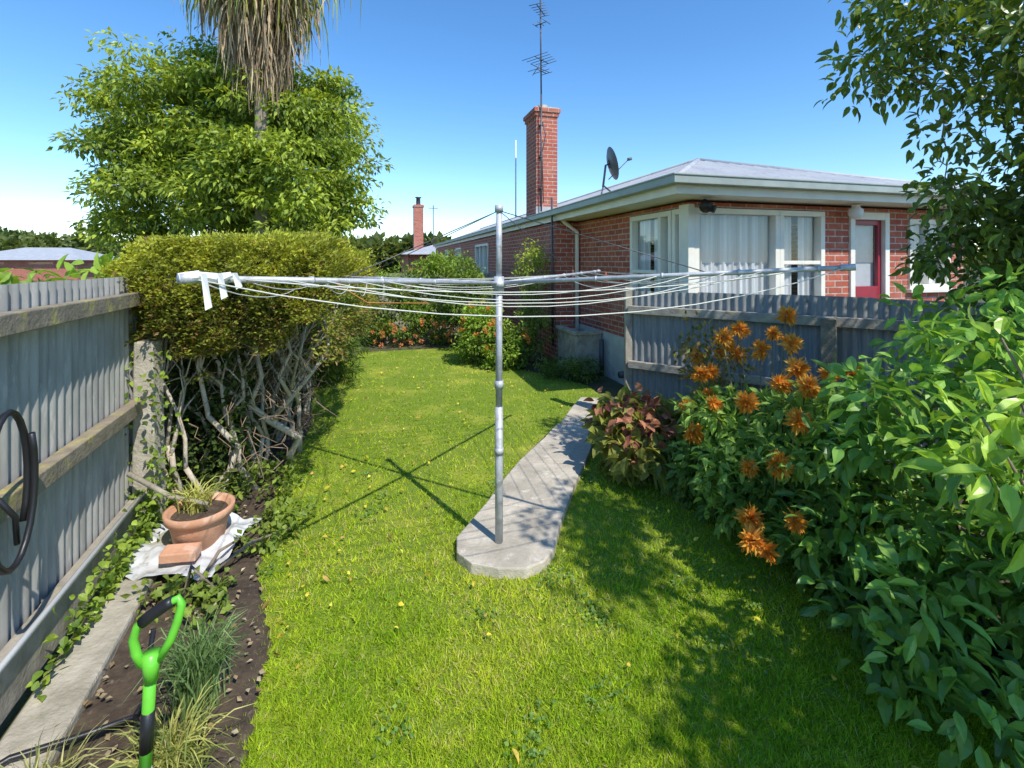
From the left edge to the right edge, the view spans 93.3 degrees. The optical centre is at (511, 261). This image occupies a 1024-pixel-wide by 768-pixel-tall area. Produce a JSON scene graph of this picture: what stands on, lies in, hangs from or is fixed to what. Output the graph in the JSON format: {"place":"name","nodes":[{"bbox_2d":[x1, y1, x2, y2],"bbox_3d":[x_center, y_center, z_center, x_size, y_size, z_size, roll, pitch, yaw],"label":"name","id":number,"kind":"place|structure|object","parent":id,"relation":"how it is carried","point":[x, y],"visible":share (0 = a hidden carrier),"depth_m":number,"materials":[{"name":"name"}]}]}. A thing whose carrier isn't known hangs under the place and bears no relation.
{"place":"outdoors","nodes":[
{"label":"outdoors","id":0,"kind":"place"},
{"bbox_2d":[0,260,105,280],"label":"walls","id":1,"kind":"structure","parent":0,"point":[37,265],"depth_m":46.48,"materials":[{"name":"red brick"}]},
{"bbox_2d":[0,247,119,259],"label":"roof","id":2,"kind":"structure","parent":1,"relation":"on","point":[27,253],"depth_m":47.98,"materials":[{"name":"paint"}]},
{"bbox_2d":[91,676,257,767],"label":"ornamental grass","id":3,"kind":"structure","parent":0,"point":[168,749],"depth_m":1.74,"materials":[{"name":"green plant"}]},
{"bbox_2d":[51,377,312,767],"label":"garden soil","id":4,"kind":"structure","parent":0,"point":[120,684],"depth_m":2.19,"materials":[{"name":"brown soil"}]},
{"bbox_2d":[0,713,123,767],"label":"ornamental grass","id":5,"kind":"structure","parent":4,"relation":"on","point":[45,762],"depth_m":1.65,"materials":[{"name":"green plant"}]},
{"bbox_2d":[0,628,182,767],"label":"garden hose","id":6,"kind":"object","parent":4,"relation":"on","point":[81,735],"visible":0.59,"depth_m":1.83,"materials":[{"name":"black rubber"}]},
{"bbox_2d":[25,350,198,701],"bbox_3d":[-2.237,1.230,2.856,0.745,1.317,1.719,0,0,-40],"label":"ivy","id":7,"kind":"object","parent":4,"relation":"on","point":[106,582],"visible":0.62,"depth_m":2.78,"materials":[{"name":"green plant"}]},
{"bbox_2d":[128,594,186,767],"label":"green handled garden fork","id":8,"kind":"object","parent":4,"relation":"on","point":[148,661],"visible":1,"depth_m":1.39,"materials":[{"name":"plastic"}]},
{"bbox_2d":[68,487,274,762],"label":"leaf litter","id":9,"kind":"object","parent":4,"relation":"on","point":[102,695],"visible":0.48,"depth_m":2.14,"materials":[{"name":"brown plant"}]},
{"bbox_2d":[110,512,260,580],"bbox_3d":[-2.064,1.805,3.105,0.698,0.079,0.690,0,0,0],"label":"white plastic sack","id":10,"kind":"object","parent":4,"relation":"on","point":[144,563],"visible":0.48,"depth_m":2.95,"materials":[{"name":"white plastic"}]},
{"bbox_2d":[158,542,201,563],"bbox_3d":[-1.990,1.750,2.905,0.206,0.059,0.102,0,0,-9],"label":"loose brick","id":11,"kind":"object","parent":10,"relation":"on","point":[181,552],"visible":1,"depth_m":2.87,"materials":[{"name":"brick"}]},
{"bbox_2d":[126,472,234,550],"bbox_3d":[-2.131,1.612,3.216,0.675,0.457,0.451,0,0,27],"label":"terracotta flower pot","id":12,"kind":"object","parent":10,"relation":"on","point":[196,515],"visible":0.97,"depth_m":3.10,"materials":[{"name":"ceramic"}]},
{"bbox_2d":[120,448,316,630],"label":"strawberry plants","id":13,"kind":"object","parent":4,"relation":"on","point":[211,589],"visible":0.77,"depth_m":3.12,"materials":[{"name":"green plant"}]},
{"bbox_2d":[90,218,403,502],"bbox_3d":[-2.541,0.808,5.720,2.490,2.300,5.475,0,0,-13],"label":"clipped hedge","id":14,"kind":"object","parent":4,"relation":"on","point":[232,347],"visible":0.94,"depth_m":3.62,"materials":[{"name":"green plant"}]},
{"bbox_2d":[274,312,373,385],"bbox_3d":[-2.979,1.358,7.598,1.459,1.311,2.203,0,0,0],"label":"flax bush","id":15,"kind":"object","parent":4,"relation":"on","point":[330,372],"visible":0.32,"depth_m":7.41,"materials":[{"name":"green plant"}]},
{"bbox_2d":[122,596,263,725],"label":"ornamental grass","id":16,"kind":"object","parent":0,"point":[199,665],"depth_m":1.99,"materials":[{"name":"green plant"}]},
{"bbox_2d":[200,427,283,475],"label":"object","id":17,"kind":"object","parent":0,"point":[256,448],"depth_m":4.33,"materials":[{"name":"green plant"}]},
{"bbox_2d":[401,204,435,286],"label":"walls and chimney","id":18,"kind":"structure","parent":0,"point":[409,259],"depth_m":31.16,"materials":[{"name":"red brick"}]},
{"bbox_2d":[397,245,435,255],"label":"roof","id":19,"kind":"structure","parent":18,"relation":"on","point":[427,250],"depth_m":29.55,"materials":[{"name":"paint"}]},
{"bbox_2d":[415,197,437,244],"bbox_3d":[-5.624,-2.435,31.809,1.518,3.470,0.386,0,0,-30],"label":"chimney pot and aerial","id":20,"kind":"object","parent":18,"relation":"attached to","point":[418,201],"visible":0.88,"depth_m":32.01,"materials":[{"name":"metal"}]},
{"bbox_2d":[0,267,985,740],"bbox_3d":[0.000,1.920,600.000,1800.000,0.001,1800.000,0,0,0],"label":"ground","id":21,"kind":"structure","parent":0,"point":[612,385],"depth_m":8.41,"materials":[{"name":"brown soil"}]},
{"bbox_2d":[0,251,120,284],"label":"neighbour shrub","id":22,"kind":"object","parent":21,"relation":"on","point":[6,278],"visible":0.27,"depth_m":3.65,"materials":[{"name":"green plant"}]},
{"bbox_2d":[37,271,112,281],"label":"neighbour bush","id":23,"kind":"object","parent":21,"relation":"on","point":[39,280],"depth_m":9.39,"materials":[{"name":"green plant"}]},
{"bbox_2d":[0,530,172,767],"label":"concrete kerb","id":24,"kind":"structure","parent":21,"relation":"on","point":[68,690],"depth_m":2.11,"materials":[{"name":"grey concrete"}]},
{"bbox_2d":[0,273,213,724],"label":"corrugated iron fence","id":25,"kind":"object","parent":21,"relation":"on","point":[65,360],"visible":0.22,"depth_m":2.44,"materials":[{"name":"grey metal"}]},
{"bbox_2d":[0,409,38,575],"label":"garden hose","id":26,"kind":"object","parent":25,"relation":"attached to","point":[30,474],"visible":1,"depth_m":1.95,"materials":[{"name":"black rubber"}]},
{"bbox_2d":[132,339,165,539],"bbox_3d":[-2.515,1.225,3.355,0.160,1.350,0.141,0,0,-11],"label":"concrete fence post","id":27,"kind":"object","parent":21,"relation":"on","point":[143,364],"visible":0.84,"depth_m":3.29,"materials":[{"name":"grey concrete"}]},
{"bbox_2d":[46,25,393,263],"bbox_3d":[-5.765,-1.436,10.136,6.774,6.732,5.140,0,0,0],"label":"broadleaf tree","id":28,"kind":"object","parent":21,"relation":"on","point":[208,164],"visible":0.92,"depth_m":9.10,"materials":[{"name":"green plant"}]},
{"bbox_2d":[174,0,361,233],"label":"cabbage tree","id":29,"kind":"object","parent":21,"relation":"on","point":[261,35],"visible":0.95,"depth_m":8.70,"materials":[{"name":"beige plant"}]},
{"bbox_2d":[304,273,368,336],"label":"garden shrub","id":30,"kind":"object","parent":21,"relation":"on","point":[346,300],"visible":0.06,"depth_m":9.70,"materials":[{"name":"green plant"}]},
{"bbox_2d":[322,273,495,329],"bbox_3d":[-2.505,1.115,13.410,8.990,1.570,0.020,0,0,0],"label":"paling fence","id":31,"kind":"object","parent":21,"relation":"on","point":[490,275],"visible":0.07,"depth_m":13.40,"materials":[{"name":"wood"}]},
{"bbox_2d":[338,250,490,345],"bbox_3d":[-2.380,0.830,11.319,3.908,2.280,1.754,0,0,-10],"label":"garden shrub","id":32,"kind":"object","parent":21,"relation":"on","point":[433,268],"visible":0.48,"depth_m":11.06,"materials":[{"name":"green plant"}]},
{"bbox_2d":[369,318,462,347],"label":"border flowers","id":33,"kind":"object","parent":21,"relation":"on","point":[415,336],"visible":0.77,"depth_m":10.62,"materials":[{"name":"orange plant"}]},
{"bbox_2d":[421,248,493,336],"bbox_3d":[-1.371,0.784,11.725,1.683,2.255,4.236,0,0,-10],"label":"climbing rose","id":34,"kind":"object","parent":21,"relation":"on","point":[470,270],"visible":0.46,"depth_m":10.30,"materials":[{"name":"green plant"}]},
{"bbox_2d":[0,226,1021,272],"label":"distant trees","id":35,"kind":"object","parent":21,"relation":"on","point":[389,247],"visible":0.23,"depth_m":62.97,"materials":[{"name":"green plant"}]},
{"bbox_2d":[510,238,558,360],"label":"climbing vine","id":36,"kind":"object","parent":21,"relation":"on","point":[530,311],"visible":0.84,"depth_m":9.04,"materials":[{"name":"green plant"}]},
{"bbox_2d":[556,325,601,373],"bbox_3d":[1.162,1.540,8.530,0.500,0.720,0.910,0,0,-15],"label":"concrete gully tub","id":37,"kind":"object","parent":21,"relation":"on","point":[578,342],"visible":0.73,"depth_m":8.15,"materials":[{"name":"grey concrete"}]},
{"bbox_2d":[579,323,623,384],"bbox_3d":[3.973,1.551,8.191,4.700,0.738,3.400,0,0,-15],"label":"foundation","id":38,"kind":"object","parent":21,"relation":"on","point":[613,355],"visible":0.04,"depth_m":7.85,"materials":[{"name":"grey concrete"}]},
{"bbox_2d":[599,339,623,377],"bbox_3d":[1.586,1.600,7.631,0.180,0.600,0.889,0,0,-15],"label":"waste pipe","id":39,"kind":"object","parent":21,"relation":"on","point":[601,356],"visible":0.72,"depth_m":7.99,"materials":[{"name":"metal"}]},
{"bbox_2d":[436,202,962,361],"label":"brick walls","id":40,"kind":"structure","parent":21,"relation":"on","point":[603,257],"depth_m":8.37,"materials":[{"name":"red brick"}]},
{"bbox_2d":[522,0,554,345],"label":"tv antenna","id":41,"kind":"object","parent":40,"relation":"attached to","point":[541,160],"visible":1,"depth_m":10.71,"materials":[{"name":"metal"}]},
{"bbox_2d":[560,220,578,327],"bbox_3d":[1.058,0.466,9.078,0.428,2.668,0.079,0,0,-15],"label":"downpipe","id":42,"kind":"object","parent":40,"relation":"attached to","point":[567,224],"visible":0.57,"depth_m":9.09,"materials":[{"name":"metal"}]},
{"bbox_2d":[445,204,952,295],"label":"window frames","id":43,"kind":"structure","parent":40,"relation":"attached to","point":[683,234],"depth_m":6.30,"materials":[{"name":"white wood"}]},
{"bbox_2d":[435,184,976,247],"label":"fascia and soffit","id":44,"kind":"structure","parent":40,"relation":"on","point":[671,195],"depth_m":6.18,"materials":[{"name":"beige paint"}]},
{"bbox_2d":[526,115,556,216],"bbox_3d":[0.683,-1.930,11.241,0.500,2.660,0.770,0,0,-15],"label":"chimney","id":45,"kind":"object","parent":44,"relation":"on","point":[533,164],"visible":0.57,"depth_m":10.90,"materials":[{"name":"red brick"}]},
{"bbox_2d":[523,107,560,124],"bbox_3d":[0.683,-3.345,11.241,0.620,0.170,0.890,0,0,-15],"label":"chimney corbel","id":46,"kind":"object","parent":45,"relation":"attached to","point":[535,111],"visible":0.61,"depth_m":10.87,"materials":[{"name":"red brick"}]},
{"bbox_2d":[535,104,558,108],"bbox_3d":[0.683,-3.515,11.241,0.560,0.169,0.830,0,0,-15],"label":"chimney cap","id":47,"kind":"object","parent":46,"relation":"on","point":[545,106],"visible":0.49,"depth_m":10.88,"materials":[{"name":"grey concrete"}]},
{"bbox_2d":[536,206,556,213],"bbox_3d":[0.789,-1.110,10.860,0.530,0.220,0.020,0,0,-15],"label":"chimney flashing","id":48,"kind":"object","parent":45,"relation":"attached to","point":[543,209],"visible":0.29,"depth_m":10.82,"materials":[{"name":"grey metal"}]},
{"bbox_2d":[453,161,953,238],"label":"roof","id":49,"kind":"structure","parent":44,"relation":"on","point":[708,167],"depth_m":7.21,"materials":[{"name":"paint"}]},
{"bbox_2d":[515,140,515,217],"bbox_3d":[0.096,-2.075,12.204,0.033,1.950,0.033,0,0,7],"label":"vent pipe","id":50,"kind":"object","parent":49,"relation":"on","point":[515,178],"visible":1,"depth_m":12.19,"materials":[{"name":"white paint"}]},
{"bbox_2d":[601,147,631,193],"bbox_3d":[1.674,-1.478,7.951,0.447,0.818,0.522,0,0,36],"label":"satellite dish","id":51,"kind":"object","parent":49,"relation":"on","point":[612,163],"visible":0.95,"depth_m":7.93,"materials":[{"name":"grey metal"}]},
{"bbox_2d":[480,158,1005,228],"bbox_3d":[1.645,-1.356,16.426,5.582,0.918,21.486,0,0,-15],"label":"ridge capping","id":52,"kind":"object","parent":49,"relation":"on","point":[690,165],"visible":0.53,"depth_m":7.98,"materials":[{"name":"paint"}]},
{"bbox_2d":[699,199,716,212],"bbox_3d":[2.338,-0.660,5.766,0.159,0.179,0.204,0,0,36],"label":"spotlight","id":53,"kind":"object","parent":44,"relation":"attached to","point":[705,206],"visible":1,"depth_m":5.72,"materials":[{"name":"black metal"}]},
{"bbox_2d":[433,172,1023,246],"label":"gutters","id":54,"kind":"object","parent":44,"relation":"on","point":[670,179],"visible":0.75,"depth_m":5.85,"materials":[{"name":"paint"}]},
{"bbox_2d":[848,205,863,218],"bbox_3d":[4.551,-0.650,6.400,0.180,0.180,0.180,0,0,-15],"label":"porch lamp","id":55,"kind":"object","parent":44,"relation":"attached to","point":[855,211],"visible":1,"depth_m":6.35,"materials":[{"name":"white glass"}]},
{"bbox_2d":[482,214,938,295],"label":"curtains","id":56,"kind":"object","parent":40,"relation":"attached to","point":[732,242],"visible":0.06,"depth_m":6.32,"materials":[{"name":"white fabric"}]},
{"bbox_2d":[849,212,889,298],"bbox_3d":[4.922,0.255,6.747,0.700,1.850,0.170,0,0,-15],"label":"door frame","id":57,"kind":"object","parent":40,"relation":"attached to","point":[884,218],"visible":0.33,"depth_m":6.74,"materials":[{"name":"white wood"}]},
{"bbox_2d":[855,220,880,298],"bbox_3d":[4.922,0.305,6.746,0.540,1.750,0.050,0,0,-15],"label":"door","id":58,"kind":"structure","parent":57,"relation":"in","point":[869,291],"depth_m":6.78,"materials":[{"name":"red paint"}]},
{"bbox_2d":[855,225,872,285],"bbox_3d":[4.905,-0.060,6.807,0.460,0.920,0.007,0,0,-16],"label":"door curtain","id":59,"kind":"object","parent":58,"relation":"attached to","point":[864,254],"depth_m":6.82,"materials":[{"name":"white fabric"}]},
{"bbox_2d":[623,287,1023,487],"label":"corrugated iron fence","id":60,"kind":"object","parent":21,"relation":"on","point":[833,329],"visible":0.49,"depth_m":4.81,"materials":[{"name":"grey metal"}]},
{"bbox_2d":[0,0,1023,249],"label":"sky","id":61,"kind":"structure","parent":0,"point":[661,84],"materials":[{"name":"blue"}]},
{"bbox_2d":[456,397,598,578],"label":"garden path","id":62,"kind":"structure","parent":0,"point":[541,479],"depth_m":3.57,"materials":[{"name":"concrete"}]},
{"bbox_2d":[176,205,855,543],"bbox_3d":[-0.086,0.752,3.158,2.723,2.235,2.724,0,0,-15],"label":"rotary clothesline","id":63,"kind":"object","parent":62,"relation":"on","point":[499,284],"visible":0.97,"depth_m":2.43,"materials":[{"name":"metal"}]},
{"bbox_2d":[224,348,1023,767],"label":"lawn","id":64,"kind":"structure","parent":0,"point":[393,390],"depth_m":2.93,"materials":[{"name":"green plant"}]},
{"bbox_2d":[449,299,536,370],"bbox_3d":[-0.357,1.328,8.838,1.688,1.262,1.222,0,0,34],"label":"hydrangea bush","id":65,"kind":"object","parent":64,"relation":"on","point":[470,344],"visible":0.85,"depth_m":8.68,"materials":[{"name":"green plant"}]},
{"bbox_2d":[457,300,531,358],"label":"hydrangea flowers","id":66,"kind":"object","parent":65,"relation":"attached to","point":[493,321],"visible":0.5,"depth_m":8.60,"materials":[{"name":"pink plant"}]},
{"bbox_2d":[255,468,770,767],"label":"lawn weeds","id":67,"kind":"object","parent":64,"relation":"on","point":[537,719],"visible":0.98,"depth_m":2.38,"materials":[{"name":"green plant"}]},
{"bbox_2d":[533,354,605,383],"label":"border plant","id":68,"kind":"object","parent":64,"relation":"on","point":[573,369],"visible":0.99,"depth_m":7.75,"materials":[{"name":"green plant"}]},
{"bbox_2d":[262,367,918,767],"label":"fallen leaves","id":69,"kind":"object","parent":64,"relation":"on","point":[516,753],"visible":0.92,"depth_m":2.83,"materials":[{"name":"yellow plant"}]},
{"bbox_2d":[611,400,1023,736],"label":"flower bed soil","id":70,"kind":"structure","parent":0,"point":[989,669],"depth_m":2.34,"materials":[{"name":"brown soil"}]},
{"bbox_2d":[579,381,691,487],"bbox_3d":[1.069,1.560,4.351,1.077,0.926,1.091,0,0,-33],"label":"red leaved hydrangea","id":71,"kind":"object","parent":70,"relation":"on","point":[627,429],"visible":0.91,"depth_m":4.06,"materials":[{"name":"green plant"}]},
{"bbox_2d":[628,446,702,503],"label":"agapanthus leaves","id":72,"kind":"object","parent":70,"relation":"on","point":[663,482],"visible":0.38,"depth_m":3.92,"materials":[{"name":"green plant"}]},
{"bbox_2d":[658,305,937,582],"bbox_3d":[1.843,1.161,3.479,1.408,1.635,2.164,0,0,0],"label":"dahlia plant","id":73,"kind":"object","parent":70,"relation":"on","point":[745,452],"visible":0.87,"depth_m":3.15,"materials":[{"name":"green plant"}]},
{"bbox_2d":[762,258,1023,767],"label":"broadleaf shrub","id":74,"kind":"object","parent":70,"relation":"on","point":[919,595],"visible":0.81,"depth_m":2.27,"materials":[{"name":"green plant"}]},
{"bbox_2d":[813,0,1023,339],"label":"cherry tree","id":75,"kind":"object","parent":70,"relation":"on","point":[1001,210],"visible":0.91,"depth_m":3.06,"materials":[{"name":"green plant"}]},
{"bbox_2d":[891,305,1023,574],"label":"cherry laurel shrub","id":76,"kind":"object","parent":70,"relation":"on","point":[996,428],"visible":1,"depth_m":1.74,"materials":[{"name":"green plant"}]}
]}

